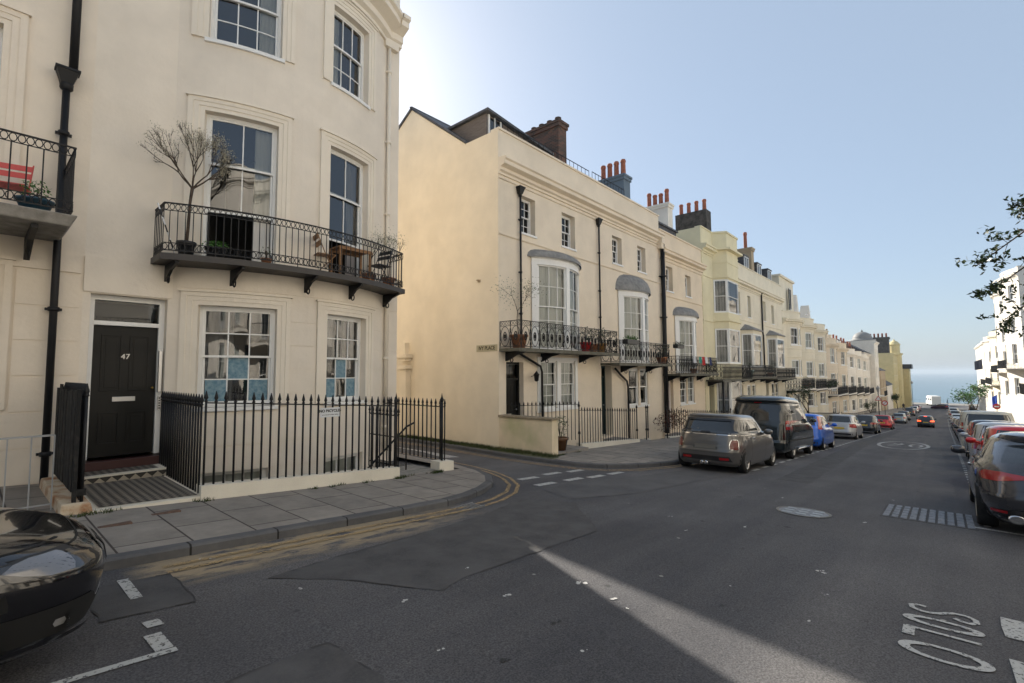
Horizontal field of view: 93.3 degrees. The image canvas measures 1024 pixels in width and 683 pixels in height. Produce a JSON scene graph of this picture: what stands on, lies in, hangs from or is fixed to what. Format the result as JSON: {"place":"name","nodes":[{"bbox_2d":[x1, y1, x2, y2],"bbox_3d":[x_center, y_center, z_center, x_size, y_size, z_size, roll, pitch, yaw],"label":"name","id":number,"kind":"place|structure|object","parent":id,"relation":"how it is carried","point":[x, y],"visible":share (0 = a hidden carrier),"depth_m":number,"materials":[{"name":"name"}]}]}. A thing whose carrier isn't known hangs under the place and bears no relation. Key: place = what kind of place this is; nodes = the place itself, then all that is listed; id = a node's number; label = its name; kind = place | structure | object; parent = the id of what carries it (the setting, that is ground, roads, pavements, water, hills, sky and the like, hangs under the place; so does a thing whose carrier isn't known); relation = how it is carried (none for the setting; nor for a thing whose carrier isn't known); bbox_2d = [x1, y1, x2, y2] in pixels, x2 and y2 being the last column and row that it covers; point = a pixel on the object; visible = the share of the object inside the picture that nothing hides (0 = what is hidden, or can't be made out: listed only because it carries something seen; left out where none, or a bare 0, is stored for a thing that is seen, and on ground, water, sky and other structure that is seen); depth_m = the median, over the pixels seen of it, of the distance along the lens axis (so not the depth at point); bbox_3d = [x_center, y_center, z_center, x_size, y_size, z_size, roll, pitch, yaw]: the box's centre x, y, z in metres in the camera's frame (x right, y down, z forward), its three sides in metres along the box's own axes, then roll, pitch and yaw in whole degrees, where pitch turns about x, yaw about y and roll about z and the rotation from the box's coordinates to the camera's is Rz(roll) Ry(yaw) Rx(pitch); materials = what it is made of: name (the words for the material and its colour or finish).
{"place":"outdoors","nodes":[
{"label":"outdoors","id":0,"kind":"place"},
{"bbox_2d":[0,453,484,554],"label":"pavement","id":1,"kind":"structure","parent":0,"point":[190,521],"depth_m":6.42,"materials":[{"name":"grey concrete"}]},
{"bbox_2d":[0,434,55,509],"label":"metal railing","id":2,"kind":"object","parent":1,"relation":"on","point":[31,437],"visible":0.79,"depth_m":5.84,"materials":[{"name":"grey metal"}]},
{"bbox_2d":[39,382,91,515],"bbox_3d":[-6.116,1.404,6.639,2.380,1.675,0.334,-4,-5,41],"label":"iron fence","id":3,"kind":"object","parent":1,"relation":"on","point":[69,489],"visible":0.97,"depth_m":6.20,"materials":[{"name":"black metal"}]},
{"bbox_2d":[159,391,453,500],"bbox_3d":[-3.740,2.160,9.450,2.646,2.580,4.880,-4,-5,41],"label":"iron fence","id":4,"kind":"object","parent":1,"relation":"on","point":[169,442],"visible":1,"depth_m":7.93,"materials":[{"name":"black metal"}]},
{"bbox_2d":[378,459,435,474],"bbox_3d":[-3.895,3.632,9.390,2.600,2.436,4.600,-4,-5,41],"label":"basement area","id":5,"kind":"object","parent":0,"point":[412,468],"visible":0.02,"depth_m":10.29,"materials":[{"name":"grey concrete"}]},
{"bbox_2d":[0,404,1023,682],"bbox_3d":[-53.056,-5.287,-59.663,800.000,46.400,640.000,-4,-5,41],"label":"road","id":6,"kind":"structure","parent":0,"point":[768,586],"depth_m":4.22,"materials":[{"name":"grey asphalt"}]},
{"bbox_2d":[0,0,98,486],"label":"terraced house","id":7,"kind":"structure","parent":6,"relation":"on","point":[47,59],"depth_m":7.57,"materials":[{"name":"beige paint"}]},
{"bbox_2d":[0,162,34,192],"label":"folding chair","id":8,"kind":"object","parent":7,"relation":"on","point":[12,186],"visible":0.59,"depth_m":7.11,"materials":[{"name":"red metal"}]},
{"bbox_2d":[13,180,54,210],"bbox_3d":[-6.797,-2.067,6.896,0.421,0.510,0.432,-4,-5,41],"label":"potted plant","id":9,"kind":"object","parent":7,"relation":"on","point":[35,199],"visible":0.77,"depth_m":6.82,"materials":[{"name":"green plant"}]},
{"bbox_2d":[0,507,106,664],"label":"parked car","id":10,"kind":"object","parent":6,"relation":"on","point":[51,567],"visible":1,"depth_m":2.77,"materials":[{"name":"black paint"}]},
{"bbox_2d":[52,647,177,682],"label":"road marking","id":11,"kind":"object","parent":6,"relation":"on","point":[107,668],"visible":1,"depth_m":2.90,"materials":[{"name":"grey paint"}]},
{"bbox_2d":[117,579,142,598],"bbox_3d":[-3.166,2.043,4.003,0.530,0.005,0.080,-4,-5,41],"label":"road marking","id":12,"kind":"object","parent":6,"relation":"on","point":[125,586],"visible":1,"depth_m":3.99,"materials":[{"name":"grey paint"}]},
{"bbox_2d":[90,573,195,622],"bbox_3d":[-3.002,2.041,3.897,0.872,0.045,0.630,-4,-5,41],"label":"road patch","id":13,"kind":"object","parent":6,"relation":"on","point":[115,601],"visible":0.8,"depth_m":3.85,"materials":[{"name":"grey asphalt"}]},
{"bbox_2d":[144,632,172,651],"bbox_3d":[-2.338,1.982,3.197,0.280,0.007,0.108,-4,-5,41],"label":"road marking","id":14,"kind":"object","parent":6,"relation":"on","point":[155,643],"visible":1,"depth_m":3.19,"materials":[{"name":"grey paint"}]},
{"bbox_2d":[78,0,410,511],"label":"terraced house","id":15,"kind":"structure","parent":6,"relation":"on","point":[296,102],"depth_m":9.54,"materials":[{"name":"beige paint"}]},
{"bbox_2d":[87,325,157,457],"bbox_3d":[-6.812,0.855,8.490,0.130,2.250,0.910,-4,-5,41],"label":"door","id":16,"kind":"structure","parent":15,"relation":"in","point":[123,370],"depth_m":8.48,"materials":[{"name":"black wood"}]},
{"bbox_2d":[136,120,235,254],"bbox_3d":[-5.886,-2.794,8.825,1.292,2.626,1.553,-4,-5,41],"label":"potted tree","id":17,"kind":"object","parent":15,"relation":"on","point":[222,168],"visible":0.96,"depth_m":8.77,"materials":[{"name":"brown plant"}]},
{"bbox_2d":[200,468,266,483],"bbox_3d":[-5.382,3.076,9.306,0.685,1.290,1.278,-7,-7,59],"label":"window","id":18,"kind":"structure","parent":15,"relation":"in","point":[247,473],"depth_m":9.28,"materials":[{"name":"white"}]},
{"bbox_2d":[194,306,277,411],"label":"window","id":19,"kind":"structure","parent":15,"relation":"in","point":[234,343],"depth_m":9.45,"materials":[{"name":"white glass"}]},
{"bbox_2d":[202,114,276,262],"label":"window","id":20,"kind":"structure","parent":15,"relation":"in","point":[250,187],"depth_m":10.01,"materials":[{"name":"white"}]},
{"bbox_2d":[204,0,284,63],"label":"window","id":21,"kind":"structure","parent":15,"relation":"in","point":[252,26],"depth_m":10.12,"materials":[{"name":"white"}]},
{"bbox_2d":[325,452,357,471],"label":"window","id":22,"kind":"structure","parent":15,"relation":"in","point":[355,455],"depth_m":10.90,"materials":[{"name":"white glass"}]},
{"bbox_2d":[323,315,367,405],"bbox_3d":[-3.967,0.431,11.017,0.724,1.980,1.264,-2,-4,27],"label":"window","id":23,"kind":"structure","parent":15,"relation":"in","point":[342,374],"depth_m":11.21,"materials":[{"name":"white"}]},
{"bbox_2d":[328,149,362,276],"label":"window","id":24,"kind":"structure","parent":15,"relation":"in","point":[346,174],"depth_m":11.66,"materials":[{"name":"white"}]},
{"bbox_2d":[330,11,370,109],"bbox_3d":[-4.007,-6.624,11.475,0.720,1.920,1.200,-2,-4,27],"label":"window","id":25,"kind":"structure","parent":15,"relation":"in","point":[349,53],"depth_m":11.80,"materials":[{"name":"white"}]},
{"bbox_2d":[329,245,372,279],"bbox_3d":[-3.597,-1.700,10.793,0.480,0.680,0.800,-4,-5,41],"label":"table","id":26,"kind":"object","parent":15,"relation":"on","point":[352,253],"visible":0.75,"depth_m":10.83,"materials":[{"name":"brown wood"}]},
{"bbox_2d":[103,452,492,571],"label":"kerb","id":27,"kind":"structure","parent":6,"relation":"on","point":[143,556],"depth_m":5.53,"materials":[{"name":"stone"}]},
{"bbox_2d":[225,642,383,682],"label":"road patch","id":28,"kind":"object","parent":6,"relation":"on","point":[327,662],"visible":1,"depth_m":2.94,"materials":[{"name":"grey asphalt"}]},
{"bbox_2d":[163,470,510,567],"bbox_3d":[-2.719,2.770,11.122,4.488,0.470,12.651,1,-4,-15],"label":"yellow line","id":29,"kind":"object","parent":6,"relation":"on","point":[250,549],"visible":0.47,"depth_m":5.67,"materials":[{"name":"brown paint"}]},
{"bbox_2d":[167,452,519,572],"bbox_3d":[-2.568,2.776,11.129,4.543,0.481,12.884,1,-4,-15],"label":"yellow line","id":30,"kind":"object","parent":6,"relation":"on","point":[256,553],"visible":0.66,"depth_m":5.81,"materials":[{"name":"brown paint"}]},
{"bbox_2d":[269,499,596,590],"bbox_3d":[-0.172,2.388,5.962,1.773,0.335,4.901,-3,-4,31],"label":"road patch","id":31,"kind":"object","parent":6,"relation":"on","point":[442,558],"visible":1,"depth_m":5.39,"materials":[{"name":"grey asphalt"}]},
{"bbox_2d":[396,106,619,450],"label":"terraced house","id":32,"kind":"structure","parent":6,"relation":"on","point":[485,195],"depth_m":17.30,"materials":[{"name":"beige paint"}]},
{"bbox_2d":[506,380,516,414],"bbox_3d":[-0.082,2.293,16.033,0.130,2.010,0.720,-4,-5,41],"label":"door","id":33,"kind":"structure","parent":32,"relation":"in","point":[510,384],"depth_m":16.12,"materials":[{"name":"black wood"}]},
{"bbox_2d":[490,274,546,347],"bbox_3d":[0.294,-1.017,15.515,2.030,2.441,0.961,2,-4,-32],"label":"potted olive","id":34,"kind":"object","parent":32,"relation":"on","point":[515,342],"visible":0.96,"depth_m":15.40,"materials":[{"name":"plant"}]},
{"bbox_2d":[519,199,536,238],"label":"window","id":35,"kind":"structure","parent":32,"relation":"in","point":[525,205],"depth_m":17.28,"materials":[{"name":"white"}]},
{"bbox_2d":[541,361,555,408],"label":"window","id":36,"kind":"structure","parent":32,"relation":"in","point":[549,369],"depth_m":17.57,"materials":[{"name":"white wood"}]},
{"bbox_2d":[537,264,565,348],"bbox_3d":[1.359,-1.205,17.200,1.236,2.970,0.374,2,-4,-30],"label":"window","id":37,"kind":"structure","parent":32,"relation":"in","point":[551,306],"depth_m":17.19,"materials":[{"name":"white glass"}]},
{"bbox_2d":[531,256,579,350],"bbox_3d":[1.826,-1.257,17.664,0.653,3.370,3.003,-4,-5,41],"label":"bay window","id":38,"kind":"structure","parent":32,"relation":"in","point":[568,265],"depth_m":17.09,"materials":[{"name":"white paint"}]},
{"bbox_2d":[561,361,574,407],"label":"window","id":39,"kind":"structure","parent":32,"relation":"in","point":[567,367],"depth_m":18.41,"materials":[{"name":"white"}]},
{"bbox_2d":[561,216,576,251],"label":"window","id":40,"kind":"structure","parent":32,"relation":"in","point":[566,244],"depth_m":19.16,"materials":[{"name":"white wood"}]},
{"bbox_2d":[570,270,578,349],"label":"window","id":41,"kind":"structure","parent":32,"relation":"in","point":[573,275],"depth_m":18.29,"materials":[{"name":"white"}]},
{"bbox_2d":[397,437,679,467],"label":"kerb","id":42,"kind":"structure","parent":6,"relation":"on","point":[596,465],"depth_m":13.26,"materials":[{"name":"concrete"}]},
{"bbox_2d":[592,159,671,440],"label":"terraced house","id":43,"kind":"structure","parent":6,"relation":"on","point":[632,241],"depth_m":21.94,"materials":[{"name":"beige paint"}]},
{"bbox_2d":[617,290,648,362],"bbox_3d":[5.774,-0.609,22.084,0.646,3.320,2.846,-4,-5,41],"label":"bay window","id":44,"kind":"structure","parent":43,"relation":"in","point":[644,295],"depth_m":21.42,"materials":[{"name":"white wood"}]},
{"bbox_2d":[623,296,642,361],"bbox_3d":[5.337,-0.555,21.650,1.156,2.920,0.369,2,-4,-30],"label":"window","id":45,"kind":"structure","parent":43,"relation":"in","point":[632,306],"depth_m":21.65,"materials":[{"name":"white"}]},
{"bbox_2d":[629,369,640,407],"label":"window","id":46,"kind":"structure","parent":43,"relation":"in","point":[633,373],"depth_m":22.57,"materials":[{"name":"white wood"}]},
{"bbox_2d":[640,369,649,406],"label":"window","id":47,"kind":"structure","parent":43,"relation":"in","point":[643,375],"depth_m":23.25,"materials":[{"name":"white wood"}]},
{"bbox_2d":[544,466,749,498],"bbox_3d":[3.433,3.121,10.967,7.059,0.480,1.486,3,-5,-39],"label":"road patch","id":48,"kind":"object","parent":6,"relation":"on","point":[602,487],"visible":0.95,"depth_m":10.22,"materials":[{"name":"grey asphalt"}]},
{"bbox_2d":[601,188,718,438],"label":"terraced house","id":49,"kind":"structure","parent":6,"relation":"on","point":[685,267],"depth_m":26.43,"materials":[{"name":"beige paint"}]},
{"bbox_2d":[674,315,697,372],"bbox_3d":[9.755,0.167,26.534,0.644,3.120,2.807,-4,-5,41],"label":"bay window","id":50,"kind":"structure","parent":49,"relation":"in","point":[676,317],"depth_m":25.79,"materials":[{"name":"white wood"}]},
{"bbox_2d":[679,320,693,370],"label":"window","id":51,"kind":"structure","parent":49,"relation":"in","point":[685,327],"depth_m":26.11,"materials":[{"name":"white"}]},
{"bbox_2d":[675,199,751,412],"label":"terraced house","id":52,"kind":"structure","parent":6,"relation":"on","point":[720,254],"depth_m":30.40,"materials":[{"name":"yellow paint"}]},
{"bbox_2d":[713,279,727,312],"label":"window","id":53,"kind":"structure","parent":52,"relation":"in","point":[719,286],"depth_m":30.54,"materials":[{"name":"white"}]},
{"bbox_2d":[715,328,729,363],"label":"window","id":54,"kind":"structure","parent":52,"relation":"in","point":[721,336],"depth_m":30.34,"materials":[{"name":"white"}]},
{"bbox_2d":[717,382,730,412],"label":"window","id":55,"kind":"structure","parent":52,"relation":"in","point":[727,392],"depth_m":30.12,"materials":[{"name":"white"}]},
{"bbox_2d":[725,279,738,314],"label":"window","id":56,"kind":"structure","parent":52,"relation":"in","point":[731,298],"depth_m":31.46,"materials":[{"name":"white glass"}]},
{"bbox_2d":[726,328,740,363],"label":"window","id":57,"kind":"structure","parent":52,"relation":"in","point":[733,353],"depth_m":31.26,"materials":[{"name":"white glass"}]},
{"bbox_2d":[728,381,741,412],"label":"window","id":58,"kind":"structure","parent":52,"relation":"in","point":[734,386],"depth_m":30.87,"materials":[{"name":"white"}]},
{"bbox_2d":[678,412,775,472],"bbox_3d":[6.259,2.832,14.015,2.140,1.513,3.870,-4,-9,41],"label":"parked car","id":59,"kind":"object","parent":6,"relation":"on","point":[742,443],"visible":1,"depth_m":12.76,"materials":[{"name":"grey paint"}]},
{"bbox_2d":[737,232,776,394],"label":"terraced house","id":60,"kind":"structure","parent":6,"relation":"on","point":[752,347],"depth_m":35.75,"materials":[{"name":"beige paint"}]},
{"bbox_2d":[741,333,753,365],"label":"window","id":61,"kind":"structure","parent":60,"relation":"in","point":[747,339],"depth_m":34.34,"materials":[{"name":"white glass"}]},
{"bbox_2d":[751,333,762,366],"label":"window","id":62,"kind":"structure","parent":60,"relation":"in","point":[756,351],"depth_m":35.30,"materials":[{"name":"white"}]},
{"bbox_2d":[733,395,816,458],"bbox_3d":[9.998,3.173,18.419,2.380,2.150,4.919,-4,-9,41],"label":"parked van","id":63,"kind":"object","parent":6,"relation":"on","point":[785,421],"visible":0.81,"depth_m":16.70,"materials":[{"name":"black paint"}]},
{"bbox_2d":[754,262,796,395],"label":"terraced house","id":64,"kind":"structure","parent":6,"relation":"on","point":[773,300],"depth_m":40.24,"materials":[{"name":"beige paint"}]},
{"bbox_2d":[767,338,777,367],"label":"window","id":65,"kind":"structure","parent":64,"relation":"in","point":[771,342],"depth_m":39.38,"materials":[{"name":"white"}]},
{"bbox_2d":[771,274,815,410],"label":"terraced house","id":66,"kind":"structure","parent":6,"relation":"on","point":[792,322],"depth_m":44.66,"materials":[{"name":"beige paint"}]},
{"bbox_2d":[776,506,831,517],"bbox_3d":[4.842,2.830,8.042,0.800,0.055,0.800,-4,-5,41],"label":"manhole cover","id":67,"kind":"object","parent":6,"relation":"on","point":[802,511],"visible":1,"depth_m":8.02,"materials":[{"name":"metal"}]},
{"bbox_2d":[793,295,827,413],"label":"terraced house","id":68,"kind":"structure","parent":6,"relation":"on","point":[808,327],"depth_m":49.49,"materials":[{"name":"beige paint"}]},
{"bbox_2d":[800,305,837,418],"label":"terraced house","id":69,"kind":"structure","parent":6,"relation":"on","point":[820,332],"depth_m":54.37,"materials":[{"name":"beige paint"}]},
{"bbox_2d":[805,413,836,449],"bbox_3d":[13.586,4.068,22.218,2.100,1.537,3.698,-4,-9,41],"label":"parked car","id":70,"kind":"object","parent":6,"relation":"on","point":[823,433],"visible":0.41,"depth_m":20.86,"materials":[{"name":"blue paint"}]},
{"bbox_2d":[825,338,848,413],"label":"terraced house","id":71,"kind":"structure","parent":6,"relation":"on","point":[832,346],"depth_m":59.70,"materials":[{"name":"beige paint"}]},
{"bbox_2d":[825,329,856,414],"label":"terraced house","id":72,"kind":"structure","parent":6,"relation":"on","point":[842,350],"depth_m":66.10,"materials":[{"name":"beige paint"}]},
{"bbox_2d":[826,414,864,439],"bbox_3d":[21.357,5.433,31.111,2.100,1.498,4.020,-4,-9,41],"label":"parked car","id":73,"kind":"object","parent":6,"relation":"on","point":[849,425],"visible":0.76,"depth_m":29.66,"materials":[{"name":"silver metal"}]},
{"bbox_2d":[832,334,864,414],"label":"terraced house","id":74,"kind":"structure","parent":6,"relation":"on","point":[851,368],"depth_m":72.59,"materials":[{"name":"white paint"}]},
{"bbox_2d":[840,338,869,413],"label":"terraced house","id":75,"kind":"structure","parent":6,"relation":"on","point":[859,376],"depth_m":78.86,"materials":[{"name":"white paint"}]},
{"bbox_2d":[842,341,874,412],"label":"terraced house","id":76,"kind":"structure","parent":6,"relation":"on","point":[865,359],"depth_m":84.75,"materials":[{"name":"white paint"}]},
{"bbox_2d":[845,330,887,410],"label":"terraced house","id":77,"kind":"structure","parent":6,"relation":"on","point":[865,341],"depth_m":96.61,"materials":[{"name":"white paint"}]},
{"bbox_2d":[855,415,882,433],"bbox_3d":[29.344,6.813,40.050,2.100,1.460,4.100,-4,-9,41],"label":"parked car","id":78,"kind":"object","parent":6,"relation":"on","point":[871,423],"visible":0.61,"depth_m":38.50,"materials":[{"name":"grey paint"}]},
{"bbox_2d":[870,333,904,407],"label":"terraced house","id":79,"kind":"structure","parent":6,"relation":"on","point":[890,358],"depth_m":127.98,"materials":[{"name":"yellow paint"}]},
{"bbox_2d":[902,364,912,406],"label":"terraced house","id":80,"kind":"structure","parent":6,"relation":"on","point":[907,385],"depth_m":138.75,"materials":[{"name":"yellow paint"}]},
{"bbox_2d":[880,504,978,530],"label":"painted road markings","id":81,"kind":"object","parent":6,"relation":"on","point":[958,520],"visible":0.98,"depth_m":8.04,"materials":[{"name":"white paint"}]},
{"bbox_2d":[898,603,995,671],"bbox_3d":[3.370,2.274,3.775,0.525,0.081,1.210,-4,-5,41],"label":"road lettering","id":82,"kind":"object","parent":6,"relation":"on","point":[983,667],"visible":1,"depth_m":3.75,"materials":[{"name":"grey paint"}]},
{"bbox_2d":[958,411,1014,446],"bbox_3d":[22.697,4.322,23.182,1.910,1.970,4.655,-4,-9,41],"label":"parked van","id":83,"kind":"object","parent":6,"relation":"on","point":[966,418],"visible":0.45,"depth_m":21.91,"materials":[{"name":"grey paint"}]},
{"bbox_2d":[980,337,993,410],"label":"terraced house","id":84,"kind":"structure","parent":6,"relation":"on","point":[985,342],"depth_m":86.67,"materials":[{"name":"white paint"}]},
{"bbox_2d":[950,432,1023,526],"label":"parked car","id":85,"kind":"object","parent":6,"relation":"on","point":[995,467],"visible":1,"depth_m":7.27,"materials":[{"name":"grey paint"}]},
{"bbox_2d":[957,420,1016,459],"bbox_3d":[18.820,3.864,18.873,2.100,1.575,3.819,-4,-9,41],"label":"parked car","id":86,"kind":"object","parent":6,"relation":"on","point":[971,425],"visible":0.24,"depth_m":18.30,"materials":[{"name":"paint"}]},
{"bbox_2d":[960,422,1023,456],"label":"parked car","id":87,"kind":"object","parent":6,"relation":"on","point":[979,428],"visible":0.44,"depth_m":14.76,"materials":[{"name":"silver metal"}]},
{"bbox_2d":[985,331,1001,411],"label":"terraced house","id":88,"kind":"structure","parent":6,"relation":"on","point":[994,382],"depth_m":75.94,"materials":[{"name":"beige paint"}]},
{"bbox_2d":[965,425,1023,452],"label":"parked car","id":89,"kind":"object","parent":6,"relation":"on","point":[989,431],"visible":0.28,"depth_m":11.43,"materials":[{"name":"red paint"}]},
{"bbox_2d":[990,288,1009,412],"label":"terraced house","id":90,"kind":"structure","parent":6,"relation":"on","point":[1003,377],"depth_m":66.81,"materials":[{"name":"white paint"}]},
{"bbox_2d":[996,265,1023,422],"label":"terraced house","id":91,"kind":"structure","parent":6,"relation":"on","point":[1014,348],"depth_m":57.22,"materials":[{"name":"white paint"}]},
{"bbox_2d":[1000,617,1023,640],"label":"road marking","id":92,"kind":"object","parent":6,"relation":"on","point":[1014,633],"visible":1,"depth_m":3.91,"materials":[{"name":"white paint"}]},
{"bbox_2d":[1009,659,1023,682],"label":"road marking","id":93,"kind":"object","parent":6,"relation":"on","point":[1016,665],"visible":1,"depth_m":3.26,"materials":[{"name":"grey paint"}]},
{"bbox_2d":[399,0,1023,372],"label":"sky","id":94,"kind":"structure","parent":0,"point":[861,149],"materials":[{"name":"blue"}]},
{"bbox_2d":[554,407,905,463],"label":"pavement","id":95,"kind":"structure","parent":0,"point":[659,450],"depth_m":14.93,"materials":[{"name":"grey concrete"}]},
{"bbox_2d":[66,434,579,517],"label":"weeds","id":96,"kind":"object","parent":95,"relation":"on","point":[497,448],"visible":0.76,"depth_m":14.12,"materials":[{"name":"green plant"}]},
{"bbox_2d":[498,414,559,454],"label":"garden wall","id":97,"kind":"structure","parent":95,"relation":"on","point":[533,433],"depth_m":14.43,"materials":[{"name":"beige paint"}]},
{"bbox_2d":[558,445,588,453],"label":"doorstep paving","id":98,"kind":"structure","parent":95,"relation":"on","point":[571,448],"depth_m":15.28,"materials":[{"name":"grey concrete"}]},
{"bbox_2d":[555,416,568,450],"bbox_3d":[1.512,2.834,15.017,0.608,1.113,0.642,1,-4,-18],"label":"potted plant","id":99,"kind":"object","parent":98,"relation":"on","point":[562,443],"visible":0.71,"depth_m":14.84,"materials":[{"name":"brown plant"}]},
{"bbox_2d":[576,404,639,448],"bbox_3d":[3.564,3.091,17.493,0.240,1.971,4.150,-4,-5,41],"label":"iron fence","id":100,"kind":"object","parent":95,"relation":"on","point":[595,444],"visible":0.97,"depth_m":17.22,"materials":[{"name":"black metal"}]},
{"bbox_2d":[511,401,578,439],"bbox_3d":[1.103,2.583,15.691,2.364,1.280,0.049,1,-4,-16],"label":"iron fence","id":101,"kind":"object","parent":100,"relation":"attached to","point":[559,404],"visible":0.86,"depth_m":15.85,"materials":[{"name":"black metal"}]},
{"bbox_2d":[665,406,730,437],"bbox_3d":[9.585,4.116,24.233,0.240,2.270,8.600,-4,-5,41],"label":"iron fence","id":102,"kind":"object","parent":95,"relation":"on","point":[674,411],"visible":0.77,"depth_m":21.67,"materials":[{"name":"black metal"}]},
{"bbox_2d":[911,372,977,403],"bbox_3d":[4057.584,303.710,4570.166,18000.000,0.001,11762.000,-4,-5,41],"label":"sea","id":103,"kind":"structure","parent":0,"point":[924,385],"depth_m":789.18,"materials":[{"name":"blue liquid"}]},
{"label":"pavement","id":104,"kind":"structure","parent":0,"visible":0},
{"bbox_2d":[948,381,993,410],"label":"tree","id":105,"kind":"object","parent":104,"relation":"on","point":[970,395],"visible":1,"depth_m":75.17,"materials":[{"name":"green plant"}]},
{"bbox_2d":[954,194,1023,337],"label":"tree","id":106,"kind":"object","parent":104,"relation":"on","point":[993,287],"visible":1,"depth_m":6.94,"materials":[{"name":"green plant"}]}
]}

